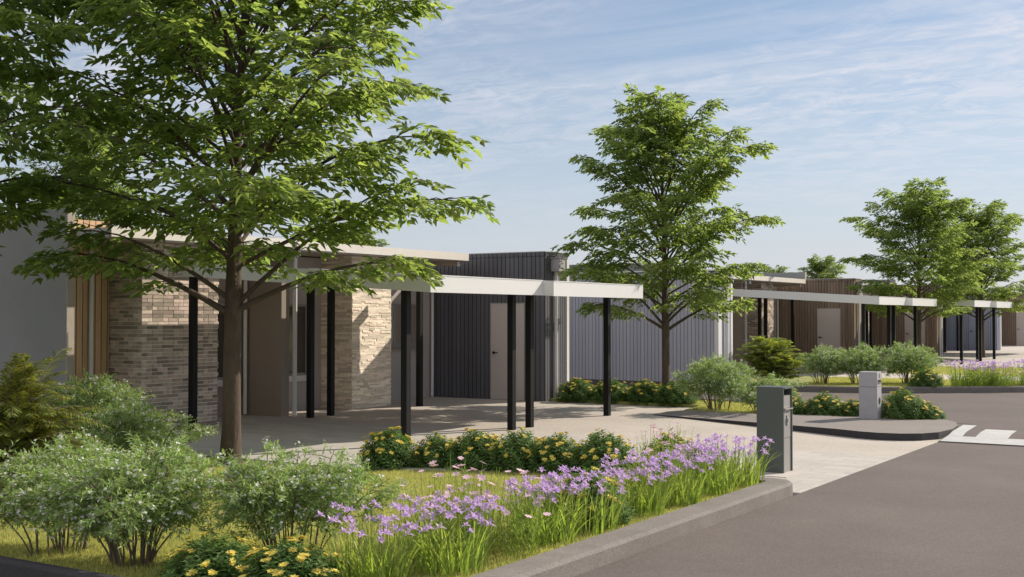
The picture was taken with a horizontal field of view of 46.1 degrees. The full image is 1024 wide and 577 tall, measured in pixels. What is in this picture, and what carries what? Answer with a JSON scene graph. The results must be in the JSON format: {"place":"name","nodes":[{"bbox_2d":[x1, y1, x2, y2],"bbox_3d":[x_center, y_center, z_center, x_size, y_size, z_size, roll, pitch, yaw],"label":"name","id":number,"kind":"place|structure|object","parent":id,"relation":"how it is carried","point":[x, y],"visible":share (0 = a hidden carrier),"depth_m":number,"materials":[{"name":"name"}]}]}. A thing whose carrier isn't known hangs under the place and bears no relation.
{"place":"outdoors","nodes":[
{"label":"outdoors","id":0,"kind":"place"},
{"bbox_2d":[0,125,146,225],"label":"tree","id":1,"kind":"object","parent":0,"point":[65,161],"visible":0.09,"depth_m":39.19,"materials":[{"name":"green plant"}]},
{"bbox_2d":[0,447,757,576],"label":"garden","id":2,"kind":"object","parent":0,"point":[248,537],"visible":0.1,"depth_m":9.40,"materials":[{"name":"green plant"}]},
{"bbox_2d":[0,348,109,509],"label":"fern","id":3,"kind":"object","parent":2,"relation":"on","point":[25,419],"visible":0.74,"depth_m":10.72,"materials":[{"name":"green plant"}]},
{"bbox_2d":[32,420,91,486],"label":"shrub","id":4,"kind":"object","parent":2,"relation":"on","point":[75,446],"visible":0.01,"depth_m":12.36,"materials":[{"name":"green plant"}]},
{"bbox_2d":[0,0,137,256],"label":"tree","id":5,"kind":"object","parent":2,"relation":"on","point":[13,14],"visible":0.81,"depth_m":13.68,"materials":[{"name":"green plant"}]},
{"bbox_2d":[0,427,142,555],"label":"shrub","id":6,"kind":"object","parent":2,"relation":"on","point":[28,472],"visible":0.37,"depth_m":8.95,"materials":[{"name":"green plant"}]},
{"bbox_2d":[38,367,155,451],"bbox_3d":[-5.387,1.599,15.250,1.699,1.243,1.782,-1,-1,23],"label":"shrub","id":7,"kind":"object","parent":2,"relation":"on","point":[106,392],"visible":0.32,"depth_m":15.09,"materials":[{"name":"green plant"}]},
{"bbox_2d":[0,429,244,566],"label":"shrub","id":8,"kind":"object","parent":2,"relation":"on","point":[153,501],"visible":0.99,"depth_m":8.34,"materials":[{"name":"green plant"}]},
{"bbox_2d":[76,392,218,462],"bbox_3d":[-4.335,1.721,14.387,1.628,0.945,1.845,0,-1,-17],"label":"shrub","id":9,"kind":"object","parent":2,"relation":"on","point":[117,421],"visible":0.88,"depth_m":14.12,"materials":[{"name":"green plant"}]},
{"bbox_2d":[151,531,267,576],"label":"spurge","id":10,"kind":"object","parent":2,"relation":"on","point":[223,557],"visible":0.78,"depth_m":7.73,"materials":[{"name":"green plant"}]},
{"bbox_2d":[0,0,500,465],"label":"tree","id":11,"kind":"object","parent":2,"relation":"on","point":[193,27],"visible":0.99,"depth_m":14.22,"materials":[{"name":"green plant"}]},
{"bbox_2d":[231,535,349,576],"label":"spurge","id":12,"kind":"object","parent":2,"relation":"on","point":[286,559],"visible":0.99,"depth_m":7.52,"materials":[{"name":"green plant"}]},
{"bbox_2d":[179,435,417,555],"bbox_3d":[-1.622,1.514,8.792,1.652,0.926,1.457,1,-1,-23],"label":"shrub","id":13,"kind":"object","parent":2,"relation":"on","point":[254,495],"visible":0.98,"depth_m":8.46,"materials":[{"name":"green plant"}]},
{"bbox_2d":[286,499,443,576],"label":"iris","id":14,"kind":"object","parent":2,"relation":"on","point":[369,566],"visible":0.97,"depth_m":7.79,"materials":[{"name":"green plant"}]},
{"bbox_2d":[356,426,419,471],"bbox_3d":[-1.453,1.953,14.389,0.847,0.617,0.845,-1,-2,32],"label":"spurge","id":15,"kind":"object","parent":2,"relation":"on","point":[392,451],"visible":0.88,"depth_m":14.23,"materials":[{"name":"green plant"}]},
{"bbox_2d":[374,486,493,564],"bbox_3d":[-0.492,1.685,8.568,1.036,0.489,0.928,1,-2,-43],"label":"iris","id":16,"kind":"object","parent":2,"relation":"on","point":[451,505],"visible":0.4,"depth_m":8.46,"materials":[{"name":"purple plant"}]},
{"bbox_2d":[380,495,507,576],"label":"iris","id":17,"kind":"object","parent":2,"relation":"on","point":[448,560],"visible":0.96,"depth_m":7.99,"materials":[{"name":"green plant"}]},
{"bbox_2d":[397,454,498,540],"bbox_3d":[-0.434,1.622,9.175,0.752,0.640,0.746,-1,-2,41],"label":"flower clump","id":18,"kind":"object","parent":2,"relation":"on","point":[448,476],"visible":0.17,"depth_m":9.20,"materials":[{"name":"pink plant"}]},
{"bbox_2d":[403,463,504,558],"bbox_3d":[-0.404,1.604,8.730,0.752,0.640,0.746,1,-1,-24],"label":"flower clump","id":19,"kind":"object","parent":2,"relation":"on","point":[447,494],"visible":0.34,"depth_m":8.66,"materials":[{"name":"pink plant"}]},
{"bbox_2d":[451,467,551,559],"bbox_3d":[-0.049,1.595,8.676,0.746,0.640,0.752,0,-1,17],"label":"flower clump","id":20,"kind":"object","parent":2,"relation":"on","point":[506,512],"visible":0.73,"depth_m":8.62,"materials":[{"name":"pink plant"}]},
{"bbox_2d":[487,426,542,472],"bbox_3d":[0.067,1.902,13.956,0.855,0.608,0.845,0,-1,10],"label":"spurge","id":21,"kind":"object","parent":2,"relation":"on","point":[514,451],"visible":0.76,"depth_m":13.77,"materials":[{"name":"green plant"}]},
{"bbox_2d":[493,473,607,548],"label":"iris","id":22,"kind":"object","parent":2,"relation":"on","point":[551,533],"visible":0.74,"depth_m":9.02,"materials":[{"name":"green plant"}]},
{"bbox_2d":[500,473,608,538],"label":"iris","id":23,"kind":"object","parent":2,"relation":"on","point":[552,495],"visible":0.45,"depth_m":9.34,"materials":[{"name":"purple plant"}]},
{"bbox_2d":[526,431,583,473],"bbox_3d":[0.542,1.907,13.702,0.805,0.558,0.803,0,-1,3],"label":"spurge","id":24,"kind":"object","parent":2,"relation":"on","point":[554,453],"visible":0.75,"depth_m":13.54,"materials":[{"name":"green plant"}]},
{"bbox_2d":[542,466,637,527],"bbox_3d":[0.597,1.757,9.939,0.855,0.579,0.846,0,-1,-19],"label":"spurge","id":25,"kind":"object","parent":2,"relation":"on","point":[628,514],"visible":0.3,"depth_m":9.80,"materials":[{"name":"green plant"}]},
{"bbox_2d":[530,465,659,535],"bbox_3d":[0.570,1.679,9.531,0.980,0.525,0.999,-1,-2,37],"label":"iris","id":26,"kind":"object","parent":2,"relation":"on","point":[600,524],"visible":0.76,"depth_m":9.49,"materials":[{"name":"green plant"}]},
{"bbox_2d":[568,428,641,475],"bbox_3d":[1.040,1.864,13.449,0.897,0.608,0.888,0,-1,-5],"label":"spurge","id":27,"kind":"object","parent":2,"relation":"on","point":[590,456],"visible":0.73,"depth_m":13.29,"materials":[{"name":"green plant"}]},
{"bbox_2d":[599,458,687,516],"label":"iris","id":28,"kind":"object","parent":2,"relation":"on","point":[659,507],"visible":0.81,"depth_m":10.29,"materials":[{"name":"green plant"}]},
{"bbox_2d":[601,448,699,509],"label":"iris","id":29,"kind":"object","parent":2,"relation":"on","point":[652,462],"visible":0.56,"depth_m":10.68,"materials":[{"name":"purple plant"}]},
{"bbox_2d":[615,428,691,494],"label":"flower clump","id":30,"kind":"object","parent":2,"relation":"on","point":[649,448],"visible":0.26,"depth_m":11.54,"materials":[{"name":"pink plant"}]},
{"bbox_2d":[627,422,698,482],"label":"flower clump","id":31,"kind":"object","parent":2,"relation":"on","point":[669,439],"visible":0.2,"depth_m":12.22,"materials":[{"name":"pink plant"}]},
{"bbox_2d":[637,432,703,474],"bbox_3d":[1.735,1.869,13.373,0.805,0.558,0.802,0,-1,-12],"label":"spurge","id":32,"kind":"object","parent":2,"relation":"on","point":[680,441],"visible":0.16,"depth_m":13.30,"materials":[{"name":"green plant"}]},
{"bbox_2d":[632,452,726,507],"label":"iris","id":33,"kind":"object","parent":2,"relation":"on","point":[692,497],"visible":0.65,"depth_m":10.84,"materials":[{"name":"green plant"}]},
{"bbox_2d":[665,438,760,496],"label":"iris","id":34,"kind":"object","parent":2,"relation":"on","point":[718,483],"visible":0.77,"depth_m":11.48,"materials":[{"name":"green plant"}]},
{"bbox_2d":[677,443,753,489],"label":"iris","id":35,"kind":"object","parent":2,"relation":"on","point":[717,452],"visible":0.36,"depth_m":11.88,"materials":[{"name":"purple plant"}]},
{"bbox_2d":[694,433,791,487],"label":"iris","id":36,"kind":"object","parent":2,"relation":"on","point":[750,478],"visible":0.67,"depth_m":12.08,"materials":[{"name":"green plant"}]},
{"bbox_2d":[50,416,898,495],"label":"driveway","id":37,"kind":"structure","parent":0,"point":[826,467],"depth_m":16.78,"materials":[{"name":"beige concrete"}]},
{"bbox_2d":[183,263,542,443],"bbox_3d":[-2.353,0.899,18.880,4.847,2.640,2.954,-1,-2,32],"label":"carport","id":38,"kind":"object","parent":37,"relation":"on","point":[511,288],"visible":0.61,"depth_m":18.40,"materials":[{"name":"black metal"}]},
{"bbox_2d":[409,431,457,468],"bbox_3d":[-0.883,1.972,14.461,0.769,0.521,0.761,-1,-1,25],"label":"spurge","id":39,"kind":"object","parent":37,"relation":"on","point":[434,448],"visible":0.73,"depth_m":14.29,"materials":[{"name":"green plant"}]},
{"bbox_2d":[442,428,500,471],"bbox_3d":[-0.441,1.935,14.239,0.847,0.588,0.845,0,-1,18],"label":"spurge","id":40,"kind":"object","parent":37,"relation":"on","point":[474,451],"visible":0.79,"depth_m":14.03,"materials":[{"name":"green plant"}]},
{"bbox_2d":[735,465,811,477],"bbox_3d":[2.955,2.156,13.872,0.730,0.112,0.850,-1,-2,32],"label":"letterbox pad","id":41,"kind":"object","parent":37,"relation":"on","point":[795,471],"visible":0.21,"depth_m":13.64,"materials":[{"name":"concrete"}]},
{"bbox_2d":[756,385,792,472],"bbox_3d":[3.032,1.617,13.865,0.340,0.980,0.300,-1,-2,32],"label":"letterbox","id":42,"kind":"object","parent":41,"relation":"on","point":[774,414],"visible":0.91,"depth_m":13.75,"materials":[{"name":"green metal"}]},
{"bbox_2d":[784,409,790,437],"bbox_3d":[3.042,1.547,13.859,0.305,0.320,0.244,-1,-2,32],"label":"door","id":43,"kind":"structure","parent":42,"relation":"in","point":[787,413],"depth_m":13.78,"materials":[{"name":"grey metal"}]},
{"bbox_2d":[0,0,1023,291],"label":"sky","id":44,"kind":"structure","parent":0,"point":[856,98],"materials":[{"name":"blue"}]},
{"bbox_2d":[241,397,940,455],"bbox_3d":[1.625,2.374,21.179,11.830,0.204,6.249,-1,-2,32],"label":"driveway apron","id":45,"kind":"object","parent":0,"point":[586,419],"visible":0.5,"depth_m":20.42,"materials":[{"name":"beige concrete"}]},
{"bbox_2d":[0,208,568,426],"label":"house","id":46,"kind":"structure","parent":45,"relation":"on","point":[97,326],"depth_m":21.73,"materials":[{"name":"grey brick"}]},
{"bbox_2d":[217,303,224,386],"bbox_3d":[-5.205,0.992,21.227,0.089,1.470,1.100,-1,-2,32],"label":"window","id":47,"kind":"structure","parent":46,"relation":"in","point":[220,346],"depth_m":21.33,"materials":[{"name":"grey glass"}]},
{"bbox_2d":[289,304,306,381],"bbox_3d":[-4.255,1.025,22.690,0.089,1.470,1.270,-1,-2,32],"label":"window","id":48,"kind":"structure","parent":46,"relation":"in","point":[301,308],"depth_m":23.04,"materials":[{"name":"grey glass"}]},
{"bbox_2d":[391,304,415,349],"bbox_3d":[-2.262,0.815,25.825,0.089,0.970,0.950,-1,-2,32],"label":"window","id":49,"kind":"structure","parent":46,"relation":"in","point":[396,307],"depth_m":25.64,"materials":[{"name":"grey glass"}]},
{"bbox_2d":[490,303,524,400],"bbox_3d":[-0.104,1.340,25.647,0.876,2.073,0.111,-1,-2,32],"label":"door","id":50,"kind":"structure","parent":46,"relation":"in","point":[498,311],"depth_m":25.71,"materials":[{"name":"grey metal"}]},
{"bbox_2d":[316,268,642,426],"bbox_3d":[-0.637,0.956,21.386,5.047,2.640,3.122,-1,-2,32],"label":"carport","id":51,"kind":"object","parent":45,"relation":"on","point":[607,292],"visible":0.55,"depth_m":21.57,"materials":[{"name":"black metal"}]},
{"bbox_2d":[657,415,957,440],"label":"kerb","id":52,"kind":"structure","parent":45,"relation":"on","point":[891,436],"depth_m":17.71,"materials":[{"name":"grey concrete"}]},
{"bbox_2d":[551,397,837,415],"bbox_3d":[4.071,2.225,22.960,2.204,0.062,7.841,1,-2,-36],"label":"grass","id":53,"kind":"structure","parent":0,"point":[734,406],"depth_m":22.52,"materials":[{"name":"green plant"}]},
{"bbox_2d":[555,377,593,402],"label":"spurge","id":54,"kind":"object","parent":53,"relation":"on","point":[575,388],"visible":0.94,"depth_m":24.85,"materials":[{"name":"green plant"}]},
{"bbox_2d":[589,378,629,403],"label":"spurge","id":55,"kind":"object","parent":53,"relation":"on","point":[617,392],"visible":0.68,"depth_m":24.54,"materials":[{"name":"green plant"}]},
{"bbox_2d":[621,378,663,405],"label":"spurge","id":56,"kind":"object","parent":53,"relation":"on","point":[644,391],"visible":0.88,"depth_m":24.16,"materials":[{"name":"green plant"}]},
{"bbox_2d":[550,82,785,385],"bbox_3d":[3.003,-0.885,24.250,4.556,6.665,4.506,0,-1,-11],"label":"tree","id":57,"kind":"object","parent":53,"relation":"on","point":[650,130],"visible":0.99,"depth_m":23.81,"materials":[{"name":"green plant"}]},
{"bbox_2d":[652,379,699,406],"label":"spurge","id":58,"kind":"object","parent":53,"relation":"on","point":[677,395],"visible":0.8,"depth_m":23.74,"materials":[{"name":"green plant"}]},
{"bbox_2d":[669,349,756,410],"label":"shrub","id":59,"kind":"object","parent":53,"relation":"on","point":[715,378],"visible":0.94,"depth_m":22.00,"materials":[{"name":"green plant"}]},
{"bbox_2d":[717,371,807,410],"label":"shrub","id":60,"kind":"object","parent":53,"relation":"on","point":[746,395],"visible":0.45,"depth_m":21.44,"materials":[{"name":"green plant"}]},
{"bbox_2d":[792,391,808,414],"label":"spurge","id":61,"kind":"object","parent":53,"relation":"on","point":[797,406],"visible":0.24,"depth_m":20.80,"materials":[{"name":"green plant"}]},
{"bbox_2d":[802,391,844,415],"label":"spurge","id":62,"kind":"object","parent":53,"relation":"on","point":[818,404],"visible":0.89,"depth_m":20.65,"materials":[{"name":"green plant"}]},
{"bbox_2d":[834,398,858,416],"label":"spurge","id":63,"kind":"object","parent":53,"relation":"on","point":[850,408],"visible":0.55,"depth_m":20.36,"materials":[{"name":"green plant"}]},
{"bbox_2d":[880,387,931,419],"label":"spurge","id":64,"kind":"object","parent":53,"relation":"on","point":[899,404],"visible":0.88,"depth_m":19.77,"materials":[{"name":"green plant"}]},
{"bbox_2d":[910,401,946,419],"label":"spurge","id":65,"kind":"object","parent":53,"relation":"on","point":[936,412],"visible":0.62,"depth_m":19.74,"materials":[{"name":"green plant"}]},
{"bbox_2d":[575,385,1023,576],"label":"road","id":66,"kind":"structure","parent":0,"point":[939,508],"depth_m":10.38,"materials":[{"name":"grey asphalt"}]},
{"bbox_2d":[0,556,120,576],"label":"kerb","id":67,"kind":"structure","parent":66,"relation":"on","point":[12,567],"depth_m":8.06,"materials":[{"name":"grey concrete"}]},
{"bbox_2d":[470,477,792,576],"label":"kerb","id":68,"kind":"structure","parent":66,"relation":"on","point":[585,555],"depth_m":9.35,"materials":[{"name":"concrete"}]},
{"bbox_2d":[569,269,733,385],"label":"building","id":69,"kind":"structure","parent":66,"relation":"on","point":[636,350],"depth_m":30.59,"materials":[{"name":"white metal"}]},
{"bbox_2d":[940,423,1023,444],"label":"road marking","id":70,"kind":"object","parent":66,"relation":"on","point":[991,435],"visible":0.93,"depth_m":17.33,"materials":[{"name":"paint"}]},
{"bbox_2d":[653,410,957,433],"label":"pavement","id":71,"kind":"structure","parent":0,"point":[891,425],"depth_m":19.21,"materials":[{"name":"grey concrete"}]},
{"bbox_2d":[859,371,881,418],"bbox_3d":[5.914,1.769,19.864,0.312,0.795,0.260,-1,-2,32],"label":"letterbox","id":72,"kind":"object","parent":71,"relation":"on","point":[870,402],"visible":0.87,"depth_m":19.76,"materials":[{"name":"silver metal"}]},
{"bbox_2d":[747,272,943,355],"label":"house","id":73,"kind":"structure","parent":0,"point":[932,331],"depth_m":52.56,"materials":[{"name":"brown wood"}]},
{"bbox_2d":[904,309,924,353],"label":"door","id":74,"kind":"structure","parent":73,"relation":"in","point":[908,323],"depth_m":52.57,"materials":[{"name":"beige wood"}]},
{"bbox_2d":[738,363,1019,380],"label":"driveway","id":75,"kind":"structure","parent":0,"point":[845,374],"depth_m":36.18,"materials":[{"name":"concrete"}]},
{"bbox_2d":[569,263,863,368],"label":"house","id":76,"kind":"structure","parent":75,"relation":"on","point":[837,325],"depth_m":43.81,"materials":[{"name":"brown wood"}]},
{"bbox_2d":[817,308,840,352],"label":"door","id":77,"kind":"structure","parent":76,"relation":"in","point":[828,319],"depth_m":43.95,"materials":[{"name":"beige wood"}]},
{"bbox_2d":[733,289,905,371],"bbox_3d":[9.334,1.311,37.219,4.847,2.640,2.954,-1,-2,32],"label":"carport","id":78,"kind":"object","parent":75,"relation":"on","point":[863,301],"visible":0.77,"depth_m":35.99,"materials":[{"name":"white metal"}]},
{"bbox_2d":[764,292,936,371],"bbox_3d":[11.049,1.368,39.725,5.047,2.640,3.122,-1,-2,32],"label":"carport","id":79,"kind":"object","parent":75,"relation":"on","point":[914,302],"visible":0.43,"depth_m":39.94,"materials":[{"name":"black metal"}]},
{"bbox_2d":[834,176,1000,355],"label":"tree","id":80,"kind":"object","parent":75,"relation":"on","point":[918,210],"visible":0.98,"depth_m":41.53,"materials":[{"name":"green plant"}]},
{"bbox_2d":[750,375,1019,386],"bbox_3d":[7.951,2.548,31.061,11.580,0.300,5.480,-1,-2,32],"label":"garden","id":81,"kind":"object","parent":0,"point":[806,378],"visible":0.16,"depth_m":32.03,"materials":[{"name":"green plant"}]},
{"bbox_2d":[734,336,806,381],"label":"shrub","id":82,"kind":"object","parent":81,"relation":"on","point":[770,355],"visible":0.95,"depth_m":29.92,"materials":[{"name":"green plant"}]},
{"bbox_2d":[790,343,848,383],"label":"shrub","id":83,"kind":"object","parent":81,"relation":"on","point":[816,363],"visible":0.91,"depth_m":29.61,"materials":[{"name":"green plant"}]},
{"bbox_2d":[826,342,896,383],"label":"shrub","id":84,"kind":"object","parent":81,"relation":"on","point":[865,359],"visible":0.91,"depth_m":29.45,"materials":[{"name":"green plant"}]},
{"bbox_2d":[749,385,1023,392],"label":"kerb","id":85,"kind":"structure","parent":81,"relation":"on","point":[942,389],"depth_m":28.09,"materials":[{"name":"concrete"}]},
{"bbox_2d":[799,376,1023,386],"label":"grass","id":86,"kind":"structure","parent":81,"relation":"on","point":[844,381],"depth_m":29.93,"materials":[{"name":"green plant"}]},
{"bbox_2d":[878,338,949,383],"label":"shrub","id":87,"kind":"object","parent":81,"relation":"on","point":[909,359],"visible":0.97,"depth_m":29.54,"materials":[{"name":"green plant"}]},
{"bbox_2d":[906,367,945,388],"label":"spurge","id":88,"kind":"object","parent":81,"relation":"on","point":[925,378],"visible":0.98,"depth_m":28.23,"materials":[{"name":"green plant"}]},
{"bbox_2d":[944,360,988,385],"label":"iris","id":89,"kind":"object","parent":81,"relation":"on","point":[957,380],"visible":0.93,"depth_m":28.53,"materials":[{"name":"green plant"}]},
{"bbox_2d":[959,360,1004,385],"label":"iris","id":90,"kind":"object","parent":81,"relation":"on","point":[983,382],"visible":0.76,"depth_m":28.60,"materials":[{"name":"purple plant"}]},
{"bbox_2d":[972,360,1020,385],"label":"iris","id":91,"kind":"object","parent":81,"relation":"on","point":[1001,376],"visible":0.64,"depth_m":28.62,"materials":[{"name":"green plant"}]},
{"bbox_2d":[988,364,1016,386],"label":"flower clump","id":92,"kind":"object","parent":81,"relation":"on","point":[1008,378],"visible":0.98,"depth_m":28.38,"materials":[{"name":"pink plant"}]},
{"bbox_2d":[1003,364,1023,385],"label":"flower clump","id":93,"kind":"object","parent":81,"relation":"on","point":[1017,378],"visible":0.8,"depth_m":28.73,"materials":[{"name":"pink plant"}]},
{"bbox_2d":[857,355,1023,367],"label":"driveway","id":94,"kind":"structure","parent":0,"point":[989,359],"depth_m":47.18,"materials":[{"name":"concrete"}]},
{"bbox_2d":[862,295,990,363],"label":"carport","id":95,"kind":"object","parent":94,"relation":"on","point":[976,304],"visible":0.36,"depth_m":44.67,"materials":[{"name":"black metal"}]},
{"bbox_2d":[869,301,1011,360],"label":"carport","id":96,"kind":"object","parent":94,"relation":"on","point":[997,304],"visible":0.38,"depth_m":48.25,"materials":[{"name":"black metal"}]},
{"bbox_2d":[915,198,1023,357],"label":"tree","id":97,"kind":"object","parent":94,"relation":"on","point":[989,238],"visible":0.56,"depth_m":49.77,"materials":[{"name":"green plant"}]},
{"bbox_2d":[944,305,958,351],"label":"carport","id":98,"kind":"object","parent":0,"point":[957,335],"visible":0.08,"depth_m":59.78,"materials":[{"name":"black metal"}]},
{"bbox_2d":[892,366,1023,375],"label":"grass","id":99,"kind":"structure","parent":0,"point":[942,368],"depth_m":38.70,"materials":[{"name":"green plant"}]},
{"bbox_2d":[923,285,1023,345],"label":"house","id":100,"kind":"structure","parent":0,"point":[1012,328],"depth_m":70.65,"materials":[{"name":"grey brick"}]},
{"bbox_2d":[1016,311,1023,345],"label":"door","id":101,"kind":"structure","parent":100,"relation":"in","point":[1019,316],"depth_m":70.45,"materials":[{"name":"beige wood"}]},
{"bbox_2d":[943,350,1023,357],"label":"driveway","id":102,"kind":"structure","parent":0,"point":[989,353],"depth_m":55.88,"materials":[{"name":"concrete"}]},
{"bbox_2d":[861,279,1001,349],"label":"house","id":103,"kind":"structure","parent":102,"relation":"on","point":[969,332],"depth_m":61.60,"materials":[{"name":"grey brick"}]},
{"bbox_2d":[969,310,986,349],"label":"door","id":104,"kind":"structure","parent":103,"relation":"in","point":[972,324],"depth_m":61.55,"materials":[{"name":"blue metal"}]},
{"bbox_2d":[1002,345,1023,350],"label":"driveway","id":105,"kind":"structure","parent":0,"point":[1011,348],"depth_m":64.36,"materials":[{"name":"concrete"}]},
{"label":"ground","id":106,"kind":"structure","parent":0,"visible":0},
{"bbox_2d":[345,228,388,246],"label":"tree","id":107,"kind":"object","parent":106,"relation":"on","point":[381,244],"visible":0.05,"depth_m":64.94,"materials":[{"name":"green plant"}]},
{"label":"verge","id":108,"kind":"structure","parent":0,"visible":0},
{"bbox_2d":[765,265,790,272],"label":"tree","id":109,"kind":"object","parent":108,"relation":"on","point":[776,270],"visible":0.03,"depth_m":85.13,"materials":[{"name":"green plant"}]},
{"bbox_2d":[797,253,846,278],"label":"tree","id":110,"kind":"object","parent":108,"relation":"on","point":[820,268],"visible":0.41,"depth_m":81.06,"materials":[{"name":"green plant"}]},
{"bbox_2d":[923,247,997,287],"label":"tree","id":111,"kind":"object","parent":108,"relation":"on","point":[953,260],"visible":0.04,"depth_m":87.89,"materials":[{"name":"green plant"}]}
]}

